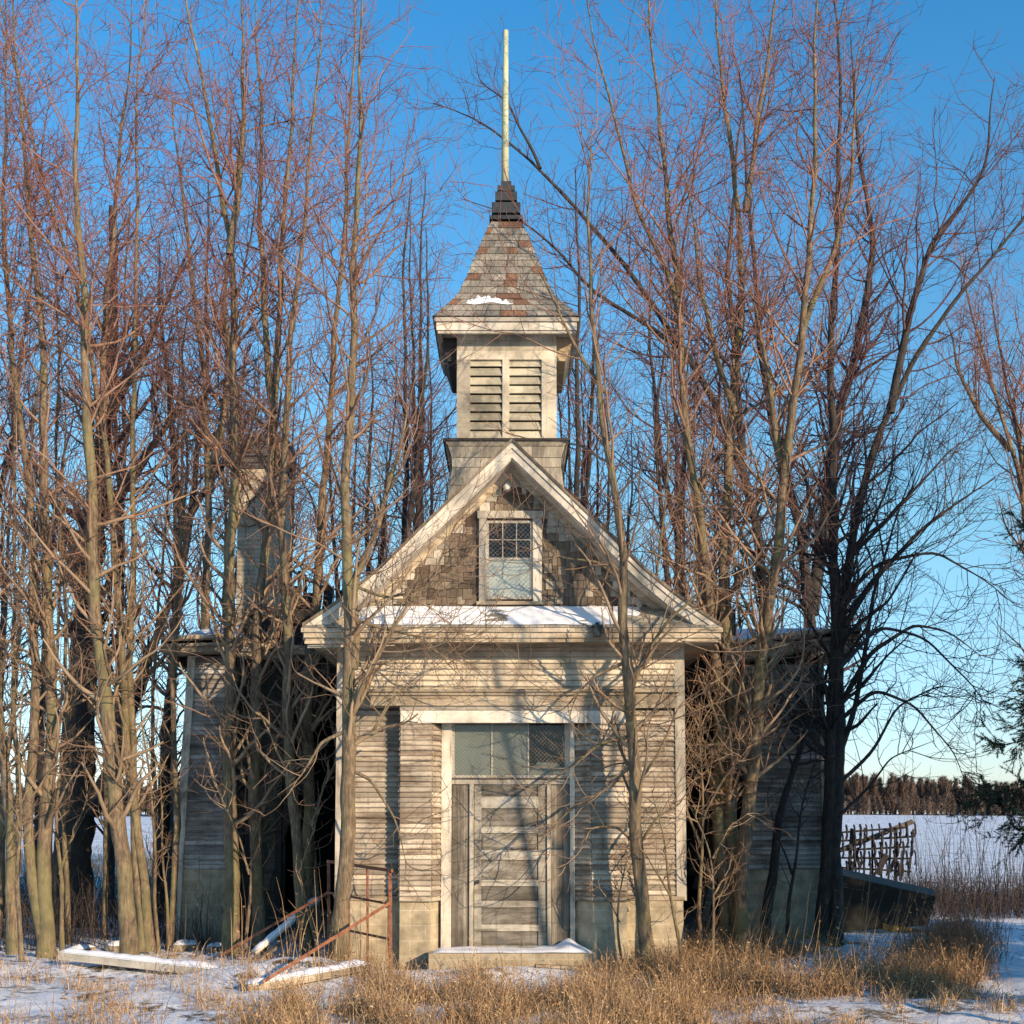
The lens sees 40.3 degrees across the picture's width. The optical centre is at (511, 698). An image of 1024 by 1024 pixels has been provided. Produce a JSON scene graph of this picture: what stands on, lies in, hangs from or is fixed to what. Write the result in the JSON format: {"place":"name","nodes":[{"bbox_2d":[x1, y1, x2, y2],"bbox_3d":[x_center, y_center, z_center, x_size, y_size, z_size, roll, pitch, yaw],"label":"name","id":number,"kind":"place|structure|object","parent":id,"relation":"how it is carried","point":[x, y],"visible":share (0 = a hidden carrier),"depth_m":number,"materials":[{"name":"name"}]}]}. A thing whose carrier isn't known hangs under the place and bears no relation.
{"place":"outdoors","nodes":[
{"label":"outdoors","id":0,"kind":"place"},
{"bbox_2d":[0,936,303,1023],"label":"dry grass","id":1,"kind":"structure","parent":0,"point":[73,1018],"depth_m":13.88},
{"bbox_2d":[0,814,1023,1023],"bbox_3d":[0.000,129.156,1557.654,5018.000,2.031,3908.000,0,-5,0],"label":"ground","id":2,"kind":"structure","parent":0,"point":[44,991],"depth_m":15.74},
{"bbox_2d":[0,616,58,960],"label":"sapling","id":3,"kind":"object","parent":2,"relation":"on","point":[18,903],"visible":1,"depth_m":17.70,"materials":[{"name":"brown plant"}]},
{"bbox_2d":[0,368,73,808],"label":"bare tree","id":4,"kind":"object","parent":2,"relation":"on","point":[4,613],"visible":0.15,"depth_m":34.38,"materials":[{"name":"brown plant"}]},
{"bbox_2d":[0,139,99,814],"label":"bare tree","id":5,"kind":"object","parent":2,"relation":"on","point":[2,477],"visible":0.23,"depth_m":26.44,"materials":[{"name":"brown plant"}]},
{"bbox_2d":[0,181,100,936],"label":"young tree","id":6,"kind":"object","parent":2,"relation":"on","point":[2,846],"visible":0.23,"depth_m":21.37,"materials":[{"name":"brown plant"}]},
{"bbox_2d":[0,135,102,890],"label":"young tree","id":7,"kind":"object","parent":2,"relation":"on","point":[14,728],"visible":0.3,"depth_m":19.93,"materials":[{"name":"brown plant"}]},
{"bbox_2d":[0,1,111,954],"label":"bare tree","id":8,"kind":"object","parent":2,"relation":"on","point":[11,940],"visible":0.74,"depth_m":18.20,"materials":[{"name":"brown plant"}]},
{"bbox_2d":[0,333,112,854],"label":"bare tree","id":9,"kind":"object","parent":2,"relation":"on","point":[35,821],"visible":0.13,"depth_m":31.09,"materials":[{"name":"brown plant"}]},
{"bbox_2d":[13,543,108,950],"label":"sapling","id":10,"kind":"object","parent":2,"relation":"on","point":[61,917],"visible":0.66,"depth_m":18.84,"materials":[{"name":"brown plant"}]},
{"bbox_2d":[0,156,133,943],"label":"young tree","id":11,"kind":"object","parent":2,"relation":"on","point":[66,863],"visible":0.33,"depth_m":20.52,"materials":[{"name":"brown plant"}]},
{"bbox_2d":[0,208,142,908],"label":"young tree","id":12,"kind":"object","parent":2,"relation":"on","point":[60,542],"visible":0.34,"depth_m":19.93,"materials":[{"name":"brown plant"}]},
{"bbox_2d":[0,0,165,958],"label":"bare tree","id":13,"kind":"object","parent":2,"relation":"on","point":[38,876],"visible":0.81,"depth_m":18.40,"materials":[{"name":"brown plant"}]},
{"bbox_2d":[5,847,170,894],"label":"dry grass","id":14,"kind":"structure","parent":2,"relation":"on","point":[100,866],"depth_m":43.64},
{"bbox_2d":[2,129,186,900],"bbox_3d":[-8.492,-3.678,28.610,4.002,15.929,3.386,-3,-6,36],"label":"bare tree","id":15,"kind":"object","parent":2,"relation":"on","point":[111,846],"visible":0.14,"depth_m":28.35,"materials":[{"name":"brown plant"}]},
{"bbox_2d":[39,323,172,939],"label":"young tree","id":16,"kind":"object","parent":2,"relation":"on","point":[104,822],"visible":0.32,"depth_m":21.12,"materials":[{"name":"brown plant"}]},
{"bbox_2d":[0,0,214,951],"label":"bare tree","id":17,"kind":"object","parent":2,"relation":"on","point":[149,936],"visible":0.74,"depth_m":19.24,"materials":[{"name":"brown plant"}]},
{"bbox_2d":[103,941,118,951],"bbox_3d":[-5.391,3.420,19.112,0.386,0.231,0.262,-1,-5,17],"label":"stone","id":18,"kind":"object","parent":2,"relation":"on","point":[108,946],"visible":0.28,"depth_m":19.01,"materials":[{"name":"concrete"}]},
{"bbox_2d":[0,0,241,954],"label":"bare tree","id":19,"kind":"object","parent":2,"relation":"on","point":[114,758],"visible":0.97,"depth_m":18.02,"materials":[{"name":"brown plant"}]},
{"bbox_2d":[16,0,240,951],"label":"bare tree","id":20,"kind":"object","parent":2,"relation":"on","point":[131,639],"visible":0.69,"depth_m":19.32,"materials":[{"name":"brown plant"}]},
{"bbox_2d":[0,835,268,952],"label":"brush","id":21,"kind":"object","parent":2,"relation":"on","point":[112,910],"visible":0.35,"depth_m":20.48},
{"bbox_2d":[58,948,218,973],"bbox_3d":[-4.407,3.103,16.476,2.239,0.249,0.184,-2,-5,22],"label":"fallen post","id":22,"kind":"object","parent":2,"relation":"on","point":[111,958],"visible":0.96,"depth_m":16.43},
{"bbox_2d":[111,598,185,953],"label":"sapling","id":23,"kind":"object","parent":2,"relation":"on","point":[155,860],"visible":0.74,"depth_m":19.16,"materials":[{"name":"brown plant"}]},
{"bbox_2d":[0,156,303,927],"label":"old tree","id":24,"kind":"object","parent":2,"relation":"on","point":[81,844],"visible":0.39,"depth_m":23.12,"materials":[{"name":"brown plant"}]},
{"bbox_2d":[98,259,216,942],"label":"young tree","id":25,"kind":"object","parent":2,"relation":"on","point":[156,625],"visible":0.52,"depth_m":20.55,"materials":[{"name":"brown plant"}]},
{"bbox_2d":[141,701,197,949],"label":"sapling","id":26,"kind":"object","parent":2,"relation":"on","point":[165,882],"visible":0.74,"depth_m":19.61,"materials":[{"name":"brown plant"}]},
{"bbox_2d":[98,217,259,944],"bbox_3d":[-4.875,-1.833,20.223,1.801,10.733,2.414,-2,-5,26],"label":"young tree","id":27,"kind":"object","parent":2,"relation":"on","point":[177,799],"visible":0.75,"depth_m":19.93,"materials":[{"name":"brown plant"}]},
{"bbox_2d":[126,258,235,888],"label":"bare tree","id":28,"kind":"object","parent":2,"relation":"on","point":[179,754],"visible":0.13,"depth_m":35.09,"materials":[{"name":"brown plant"}]},
{"bbox_2d":[169,939,201,951],"bbox_3d":[-4.505,3.445,19.276,0.457,0.266,0.323,0,-5,0],"label":"stone","id":29,"kind":"object","parent":2,"relation":"on","point":[189,945],"visible":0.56,"depth_m":19.16,"materials":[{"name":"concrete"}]},
{"bbox_2d":[86,117,322,917],"bbox_3d":[-5.704,-3.518,25.378,4.688,15.030,4.046,0,-5,0],"label":"bare tree","id":30,"kind":"object","parent":2,"relation":"on","point":[166,821],"visible":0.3,"depth_m":25.31,"materials":[{"name":"brown plant"}]},
{"bbox_2d":[99,37,320,793],"bbox_3d":[-5.124,-3.618,23.124,3.118,15.037,3.628,5,-7,-45],"label":"bare tree","id":31,"kind":"object","parent":2,"relation":"on","point":[207,550],"visible":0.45,"depth_m":23.36,"materials":[{"name":"brown plant"}]},
{"bbox_2d":[154,218,278,618],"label":"young tree","id":32,"kind":"object","parent":2,"relation":"on","point":[224,507],"visible":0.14,"depth_m":27.09,"materials":[{"name":"brown plant"}]},
{"bbox_2d":[97,0,369,954],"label":"bare tree","id":33,"kind":"object","parent":2,"relation":"on","point":[229,654],"visible":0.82,"depth_m":19.00,"materials":[{"name":"brown plant"}]},
{"bbox_2d":[157,333,337,692],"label":"bare tree","id":34,"kind":"object","parent":2,"relation":"on","point":[215,532],"visible":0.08,"depth_m":32.09,"materials":[{"name":"brown plant"}]},
{"bbox_2d":[102,0,395,951],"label":"bare tree","id":35,"kind":"object","parent":2,"relation":"on","point":[252,794],"visible":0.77,"depth_m":19.31,"materials":[{"name":"brown plant"}]},
{"bbox_2d":[193,717,306,951],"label":"sapling","id":36,"kind":"object","parent":2,"relation":"on","point":[250,881],"visible":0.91,"depth_m":18.48,"materials":[{"name":"brown plant"}]},
{"bbox_2d":[236,713,288,950],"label":"sapling","id":37,"kind":"object","parent":2,"relation":"on","point":[270,851],"visible":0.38,"depth_m":18.95,"materials":[{"name":"brown plant"}]},
{"bbox_2d":[217,308,328,586],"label":"bare tree","id":38,"kind":"object","parent":2,"relation":"on","point":[290,434],"visible":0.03,"depth_m":39.21,"materials":[{"name":"brown plant"}]},
{"bbox_2d":[216,319,336,598],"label":"bare tree","id":39,"kind":"object","parent":2,"relation":"on","point":[292,438],"visible":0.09,"depth_m":35.51,"materials":[{"name":"brown plant"}]},
{"bbox_2d":[159,0,400,954],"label":"bare tree","id":40,"kind":"object","parent":2,"relation":"on","point":[286,622],"visible":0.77,"depth_m":18.66,"materials":[{"name":"brown plant"}]},
{"bbox_2d":[250,897,320,954],"bbox_3d":[-2.954,2.963,18.269,0.930,0.705,0.173,3,-6,-33],"label":"leaning plank","id":41,"kind":"object","parent":2,"relation":"on","point":[271,937],"visible":0.72,"depth_m":18.13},
{"bbox_2d":[263,911,325,956],"bbox_3d":[-2.805,3.039,18.062,0.867,0.535,0.090,3,-6,-36],"label":"leaning plank","id":42,"kind":"object","parent":2,"relation":"on","point":[279,944],"visible":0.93,"depth_m":18.00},
{"bbox_2d":[250,261,340,911],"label":"young tree","id":43,"kind":"object","parent":2,"relation":"on","point":[293,894],"visible":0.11,"depth_m":26.77,"materials":[{"name":"brown plant"}]},
{"bbox_2d":[274,706,335,956],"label":"sapling","id":44,"kind":"object","parent":2,"relation":"on","point":[312,824],"visible":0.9,"depth_m":17.55,"materials":[{"name":"brown plant"}]},
{"bbox_2d":[218,860,392,983],"bbox_3d":[-2.461,2.596,16.608,1.574,1.320,3.224,2,-5,-20],"label":"handrail","id":45,"kind":"object","parent":2,"relation":"on","point":[328,893],"visible":0.75,"depth_m":16.28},
{"bbox_2d":[242,959,369,990],"bbox_3d":[-2.243,3.025,15.278,1.432,0.279,0.216,3,-6,-32],"label":"fallen board","id":46,"kind":"object","parent":2,"relation":"on","point":[310,972],"visible":0.79,"depth_m":15.22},
{"bbox_2d":[231,870,409,988],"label":"weed stalks","id":47,"kind":"object","parent":2,"relation":"on","point":[300,952],"visible":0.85,"depth_m":15.61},
{"bbox_2d":[272,315,391,597],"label":"bare tree","id":48,"kind":"object","parent":2,"relation":"on","point":[335,543],"visible":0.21,"depth_m":33.33,"materials":[{"name":"brown plant"}]},
{"bbox_2d":[216,0,464,917],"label":"bare tree","id":49,"kind":"object","parent":2,"relation":"on","point":[307,736],"visible":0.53,"depth_m":20.04,"materials":[{"name":"brown plant"}]},
{"bbox_2d":[311,371,403,605],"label":"bare tree","id":50,"kind":"object","parent":2,"relation":"on","point":[382,481],"visible":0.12,"depth_m":38.54,"materials":[{"name":"brown plant"}]},
{"bbox_2d":[310,295,441,598],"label":"bare tree","id":51,"kind":"object","parent":2,"relation":"on","point":[383,542],"visible":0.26,"depth_m":30.49,"materials":[{"name":"brown plant"}]},
{"bbox_2d":[295,98,473,569],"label":"bare tree","id":52,"kind":"object","parent":2,"relation":"on","point":[421,368],"visible":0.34,"depth_m":30.64,"materials":[{"name":"brown plant"}]},
{"bbox_2d":[313,307,456,551],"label":"bare tree","id":53,"kind":"object","parent":2,"relation":"on","point":[432,500],"visible":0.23,"depth_m":28.66,"materials":[{"name":"brown plant"}]},
{"bbox_2d":[316,156,473,710],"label":"bare tree","id":54,"kind":"object","parent":2,"relation":"on","point":[411,501],"visible":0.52,"depth_m":27.73,"materials":[{"name":"brown plant"}]},
{"bbox_2d":[216,0,578,961],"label":"bare tree","id":55,"kind":"object","parent":2,"relation":"on","point":[350,694],"visible":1,"depth_m":16.30,"materials":[{"name":"brown plant"}]},
{"bbox_2d":[203,918,763,1023],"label":"dry grass","id":56,"kind":"structure","parent":2,"relation":"on","point":[602,1001],"depth_m":12.80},
{"bbox_2d":[161,29,860,971],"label":"schoolhouse","id":57,"kind":"structure","parent":2,"relation":"on","point":[511,381],"depth_m":17.03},
{"bbox_2d":[476,511,543,604],"bbox_3d":[-0.019,-1.730,17.154,0.832,1.166,0.090,0,-5,0],"label":"gable window","id":58,"kind":"structure","parent":57,"relation":"in","point":[528,585],"depth_m":17.18,"materials":[{"name":"white wood"}]},
{"bbox_2d":[474,784,546,947],"bbox_3d":[-0.019,2.018,16.864,0.873,1.959,0.105,0,-5,0],"label":"door","id":59,"kind":"structure","parent":57,"relation":"in","point":[508,910],"depth_m":16.88,"materials":[{"name":"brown wood"}]},
{"bbox_2d":[452,723,569,778],"bbox_3d":[-0.016,0.615,16.986,1.432,0.716,0.061,0,-5,0],"label":"transom window","id":60,"kind":"structure","parent":57,"relation":"in","point":[525,745],"depth_m":16.98,"materials":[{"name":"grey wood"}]},
{"bbox_2d":[0,771,1023,815],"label":"woods","id":61,"kind":"object","parent":2,"relation":"on","point":[853,785],"visible":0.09,"depth_m":276.11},
{"bbox_2d":[13,795,1020,816],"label":"scrub","id":62,"kind":"object","parent":2,"relation":"on","point":[861,806],"visible":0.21,"depth_m":266.58,"materials":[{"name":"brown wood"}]},
{"bbox_2d":[535,964,587,969],"bbox_3d":[0.566,3.045,15.854,0.615,0.069,0.100,1,-5,-9],"label":"fallen board","id":63,"kind":"object","parent":2,"relation":"on","point":[554,966],"visible":0.64,"depth_m":15.80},
{"bbox_2d":[548,247,626,536],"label":"bare tree","id":64,"kind":"object","parent":2,"relation":"on","point":[561,435],"visible":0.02,"depth_m":30.00,"materials":[{"name":"brown plant"}]},
{"bbox_2d":[512,106,676,779],"bbox_3d":[1.307,-3.519,26.006,3.888,15.210,3.634,0,-5,0],"label":"bare tree","id":65,"kind":"object","parent":2,"relation":"on","point":[586,462],"visible":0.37,"depth_m":26.40,"materials":[{"name":"brown plant"}]},
{"bbox_2d":[390,8,807,601],"bbox_3d":[1.791,-4.786,26.123,8.526,17.829,3.729,0,-5,0],"label":"bare tree","id":66,"kind":"object","parent":2,"relation":"on","point":[538,167],"visible":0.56,"depth_m":26.58,"materials":[{"name":"brown plant"}]},
{"bbox_2d":[558,304,649,807],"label":"bare tree","id":67,"kind":"object","parent":2,"relation":"on","point":[596,490],"visible":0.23,"depth_m":27.68,"materials":[{"name":"brown plant"}]},
{"bbox_2d":[391,0,817,973],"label":"bare tree","id":68,"kind":"object","parent":2,"relation":"on","point":[631,674],"visible":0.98,"depth_m":16.29,"materials":[{"name":"brown plant"}]},
{"bbox_2d":[574,810,659,971],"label":"sapling","id":69,"kind":"object","parent":2,"relation":"on","point":[618,920],"visible":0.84,"depth_m":16.22,"materials":[{"name":"brown plant"}]},
{"bbox_2d":[570,357,680,570],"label":"bare tree","id":70,"kind":"object","parent":2,"relation":"on","point":[627,534],"visible":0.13,"depth_m":33.50,"materials":[{"name":"brown plant"}]},
{"bbox_2d":[611,469,655,570],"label":"bare tree","id":71,"kind":"object","parent":2,"relation":"on","point":[632,516],"visible":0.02,"depth_m":37.69,"materials":[{"name":"brown plant"}]},
{"bbox_2d":[561,228,754,605],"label":"bare tree","id":72,"kind":"object","parent":2,"relation":"on","point":[663,542],"visible":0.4,"depth_m":29.17,"materials":[{"name":"brown plant"}]},
{"bbox_2d":[603,939,715,975],"bbox_3d":[1.826,3.012,16.409,1.529,0.543,1.588,0,-5,0],"label":"weed patch","id":73,"kind":"object","parent":2,"relation":"on","point":[657,957],"visible":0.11,"depth_m":16.02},
{"bbox_2d":[615,770,704,959],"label":"sapling","id":74,"kind":"object","parent":2,"relation":"on","point":[668,891],"visible":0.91,"depth_m":16.33,"materials":[{"name":"brown plant"}]},
{"bbox_2d":[627,438,692,751],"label":"young tree","id":75,"kind":"object","parent":2,"relation":"on","point":[655,530],"visible":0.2,"depth_m":27.49,"materials":[{"name":"brown plant"}]},
{"bbox_2d":[604,182,719,749],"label":"young tree","id":76,"kind":"object","parent":2,"relation":"on","point":[666,473],"visible":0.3,"depth_m":25.80,"materials":[{"name":"brown plant"}]},
{"bbox_2d":[524,0,826,955],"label":"bare tree","id":77,"kind":"object","parent":2,"relation":"on","point":[688,434],"visible":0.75,"depth_m":18.53,"materials":[{"name":"brown plant"}]},
{"bbox_2d":[581,120,780,605],"bbox_3d":[3.565,-4.178,30.358,4.547,17.026,3.711,-2,-5,26],"label":"bare tree","id":78,"kind":"object","parent":2,"relation":"on","point":[651,364],"visible":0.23,"depth_m":30.56,"materials":[{"name":"brown plant"}]},
{"bbox_2d":[606,372,770,607],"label":"bare tree","id":79,"kind":"object","parent":2,"relation":"on","point":[702,595],"visible":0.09,"depth_m":32.16,"materials":[{"name":"brown plant"}]},
{"bbox_2d":[635,347,749,914],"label":"young tree","id":80,"kind":"object","parent":2,"relation":"on","point":[698,698],"visible":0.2,"depth_m":25.66,"materials":[{"name":"brown plant"}]},
{"bbox_2d":[644,357,769,621],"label":"bare tree","id":81,"kind":"object","parent":2,"relation":"on","point":[706,507],"visible":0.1,"depth_m":37.29,"materials":[{"name":"brown plant"}]},
{"bbox_2d":[644,657,777,953],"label":"sapling","id":82,"kind":"object","parent":2,"relation":"on","point":[701,842],"visible":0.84,"depth_m":17.38,"materials":[{"name":"brown plant"}]},
{"bbox_2d":[663,779,797,966],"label":"sapling","id":83,"kind":"object","parent":2,"relation":"on","point":[714,892],"visible":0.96,"depth_m":16.55,"materials":[{"name":"brown plant"}]},
{"bbox_2d":[662,229,799,797],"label":"young tree","id":84,"kind":"object","parent":2,"relation":"on","point":[739,616],"visible":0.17,"depth_m":26.66,"materials":[{"name":"brown plant"}]},
{"bbox_2d":[568,0,906,947],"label":"bare tree","id":85,"kind":"object","parent":2,"relation":"on","point":[730,682],"visible":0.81,"depth_m":18.58,"materials":[{"name":"brown plant"}]},
{"bbox_2d":[733,411,815,627],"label":"young tree","id":86,"kind":"object","parent":2,"relation":"on","point":[782,573],"visible":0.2,"depth_m":25.85,"materials":[{"name":"brown plant"}]},
{"bbox_2d":[653,0,956,960],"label":"bare tree","id":87,"kind":"object","parent":2,"relation":"on","point":[777,564],"visible":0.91,"depth_m":18.14,"materials":[{"name":"brown plant"}]},
{"bbox_2d":[691,853,928,968],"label":"weed stalks","id":88,"kind":"object","parent":2,"relation":"on","point":[758,905],"visible":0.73,"depth_m":17.67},
{"bbox_2d":[763,702,861,948],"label":"sapling","id":89,"kind":"object","parent":2,"relation":"on","point":[791,883],"visible":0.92,"depth_m":19.03,"materials":[{"name":"brown plant"}]},
{"bbox_2d":[606,911,1019,1008],"bbox_3d":[3.885,2.961,16.527,5.764,0.740,6.109,0,-5,0],"label":"weed patch","id":90,"kind":"object","parent":2,"relation":"on","point":[755,977],"visible":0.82,"depth_m":15.14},
{"bbox_2d":[707,9,937,690],"bbox_3d":[6.159,-5.064,28.128,4.716,18.686,3.842,0,-5,0],"label":"bare tree","id":91,"kind":"object","parent":2,"relation":"on","point":[858,338],"visible":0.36,"depth_m":28.31,"materials":[{"name":"brown plant"}]},
{"bbox_2d":[760,576,892,945],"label":"dead tree","id":92,"kind":"object","parent":2,"relation":"on","point":[774,863],"visible":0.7,"depth_m":19.58,"materials":[{"name":"brown plant"}]},
{"bbox_2d":[723,0,961,945],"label":"bare tree","id":93,"kind":"object","parent":2,"relation":"on","point":[828,817],"visible":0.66,"depth_m":19.89,"materials":[{"name":"brown plant"}]},
{"bbox_2d":[840,820,916,880],"bbox_3d":[8.273,3.521,31.857,2.010,1.516,0.843,0,-5,0],"label":"fence","id":94,"kind":"object","parent":2,"relation":"on","point":[854,842],"visible":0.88,"depth_m":31.68,"materials":[{"name":"wood"}]},
{"bbox_2d":[842,869,934,932],"bbox_3d":[5.987,3.288,22.441,1.959,1.102,1.330,0,-5,0],"label":"wooden box","id":95,"kind":"object","parent":2,"relation":"on","point":[855,883],"visible":0.59,"depth_m":21.81,"materials":[{"name":"grey wood"}]},
{"bbox_2d":[754,29,1023,946],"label":"bare tree","id":96,"kind":"object","parent":2,"relation":"on","point":[844,729],"visible":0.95,"depth_m":20.05,"materials":[{"name":"brown plant"}]},
{"bbox_2d":[867,749,1023,907],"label":"thin stems","id":97,"kind":"object","parent":2,"relation":"on","point":[964,861],"visible":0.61,"depth_m":29.79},
{"bbox_2d":[877,843,1023,920],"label":"brush","id":98,"kind":"object","parent":2,"relation":"on","point":[1016,895],"visible":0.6,"depth_m":26.33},
{"bbox_2d":[885,878,1023,990],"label":"dry grass","id":99,"kind":"structure","parent":2,"relation":"on","point":[956,923],"depth_m":18.07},
{"bbox_2d":[889,201,1023,750],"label":"bare tree","id":100,"kind":"object","parent":2,"relation":"on","point":[1018,429],"visible":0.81,"depth_m":26.46,"materials":[{"name":"brown plant"}]},
{"bbox_2d":[946,507,1023,870],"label":"spruce","id":101,"kind":"object","parent":2,"relation":"on","point":[995,745],"visible":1,"depth_m":15.46,"materials":[{"name":"green plant"}]},
{"bbox_2d":[955,783,1018,815],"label":"conifers","id":102,"kind":"object","parent":2,"relation":"on","point":[1001,805],"visible":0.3,"depth_m":272.37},
{"bbox_2d":[0,0,1023,813],"label":"sky","id":103,"kind":"structure","parent":0,"point":[938,36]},
{"bbox_2d":[522,973,1023,1023],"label":"dry grass","id":104,"kind":"structure","parent":0,"point":[945,996],"depth_m":12.86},
{"bbox_2d":[876,888,1023,1023],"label":"snow","id":105,"kind":"structure","parent":0,"point":[1016,969],"depth_m":16.76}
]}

